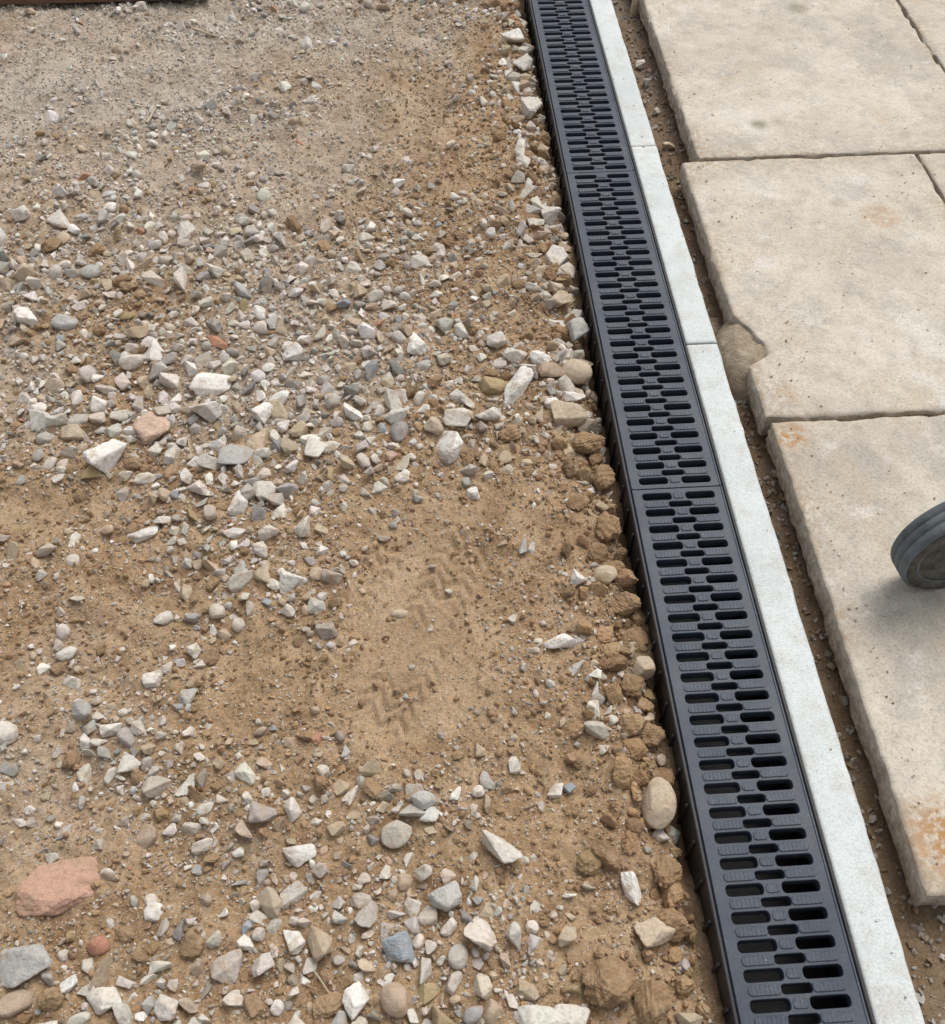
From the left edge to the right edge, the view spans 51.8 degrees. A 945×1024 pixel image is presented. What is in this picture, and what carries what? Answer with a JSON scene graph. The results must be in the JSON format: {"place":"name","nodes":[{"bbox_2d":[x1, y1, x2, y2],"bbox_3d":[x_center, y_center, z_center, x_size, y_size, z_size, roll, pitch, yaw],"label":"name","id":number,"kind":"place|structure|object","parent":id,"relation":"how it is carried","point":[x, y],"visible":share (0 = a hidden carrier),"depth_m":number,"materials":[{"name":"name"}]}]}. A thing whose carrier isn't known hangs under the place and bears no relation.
{"place":"outdoors","nodes":[
{"label":"outdoors","id":0,"kind":"place"},
{"bbox_2d":[145,107,155,123],"bbox_3d":[-0.849,-1.052,2.576,0.010,0.006,0.090,5,48,4],"label":"twig","id":1,"kind":"object","parent":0,"point":[149,118],"visible":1,"depth_m":2.56,"materials":[{"name":"brown wood"}]},
{"bbox_2d":[0,0,944,1023],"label":"ground","id":2,"kind":"structure","parent":0,"point":[436,644],"depth_m":1.68,"materials":[{"name":"soil"}]},
{"bbox_2d":[0,0,154,4],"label":"wooden board","id":3,"kind":"object","parent":2,"relation":"on","point":[5,2],"depth_m":2.91,"materials":[{"name":"brown wood"}]},
{"bbox_2d":[188,434,191,453],"bbox_3d":[-0.547,-0.131,1.882,0.006,0.003,0.060,-11,49,-8],"label":"twig","id":4,"kind":"object","parent":2,"relation":"on","point":[190,452],"visible":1,"depth_m":1.88,"materials":[{"name":"brown wood"}]},
{"bbox_2d":[192,27,219,36],"bbox_3d":[-0.775,-1.394,2.830,0.090,0.006,0.010,20,55,9],"label":"twig","id":5,"kind":"object","parent":2,"relation":"on","point":[196,29],"visible":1,"depth_m":2.83,"materials":[{"name":"brown wood"}]},
{"bbox_2d":[313,971,330,993],"bbox_3d":[-0.197,0.636,1.304,0.005,0.002,0.050,-37,66,-25],"label":"twig","id":6,"kind":"object","parent":2,"relation":"on","point":[319,978],"visible":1,"depth_m":1.31,"materials":[{"name":"brown wood"}]},
{"bbox_2d":[0,28,691,1023],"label":"loose stones","id":7,"kind":"object","parent":2,"relation":"on","point":[62,886],"visible":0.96,"depth_m":1.57,"materials":[{"name":"grey stone"}]},
{"bbox_2d":[590,0,655,147],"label":"concrete edging","id":8,"kind":"object","parent":2,"relation":"on","point":[626,89],"visible":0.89,"depth_m":2.65,"materials":[{"name":"grey concrete"}]},
{"bbox_2d":[631,146,717,345],"bbox_3d":[0.455,-0.599,2.281,0.068,0.120,0.715,-3,53,-2],"label":"concrete edging","id":9,"kind":"object","parent":2,"relation":"on","point":[693,316],"visible":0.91,"depth_m":2.20,"materials":[{"name":"grey concrete"}]},
{"bbox_2d":[524,0,874,1023],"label":"drainage channel","id":10,"kind":"object","parent":2,"relation":"on","point":[756,856],"visible":0.99,"depth_m":1.65,"materials":[{"name":"plastic"}]},
{"bbox_2d":[710,318,765,407],"bbox_3d":[0.567,-0.341,2.043,0.112,0.070,0.270,-3,53,-2],"label":"mortar patch","id":11,"kind":"object","parent":2,"relation":"on","point":[741,349],"visible":0.59,"depth_m":2.00,"materials":[{"name":"beige concrete"}]},
{"bbox_2d":[613,2,941,1001],"bbox_3d":[0.788,-0.517,2.133,1.017,0.022,3.087,-3,53,-2],"label":"spilt grit","id":12,"kind":"object","parent":2,"relation":"on","point":[821,406],"visible":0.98,"depth_m":1.93,"materials":[{"name":"gravel"}]},
{"bbox_2d":[638,0,944,161],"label":"paving slab","id":13,"kind":"structure","parent":2,"relation":"on","point":[804,54],"depth_m":2.62,"materials":[{"name":"stone"}]},
{"bbox_2d":[686,344,924,1023],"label":"concrete edging","id":14,"kind":"object","parent":2,"relation":"on","point":[860,887],"visible":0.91,"depth_m":1.51,"materials":[{"name":"grey concrete"}]},
{"bbox_2d":[679,154,944,435],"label":"paving slab","id":15,"kind":"structure","parent":2,"relation":"on","point":[886,282],"depth_m":2.12,"materials":[{"name":"stone"}]},
{"bbox_2d":[765,415,944,906],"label":"paving slab","id":16,"kind":"structure","parent":2,"relation":"on","point":[862,457],"depth_m":1.63,"materials":[{"name":"stone"}]},
{"bbox_2d":[890,501,944,589],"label":"trolley wheel","id":17,"kind":"object","parent":16,"relation":"on","point":[917,553],"visible":1,"depth_m":1.54,"materials":[{"name":"rubber"}]},
{"bbox_2d":[896,0,944,72],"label":"paving slab","id":18,"kind":"structure","parent":2,"relation":"on","point":[926,18],"depth_m":2.80,"materials":[{"name":"stone"}]},
{"bbox_2d":[917,153,944,203],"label":"paving slab","id":19,"kind":"structure","parent":2,"relation":"on","point":[933,164],"depth_m":2.37,"materials":[{"name":"stone"}]},
{"bbox_2d":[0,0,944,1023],"bbox_3d":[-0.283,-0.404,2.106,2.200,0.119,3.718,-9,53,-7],"label":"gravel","id":20,"kind":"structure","parent":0,"point":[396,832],"depth_m":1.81,"materials":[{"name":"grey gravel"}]}
]}

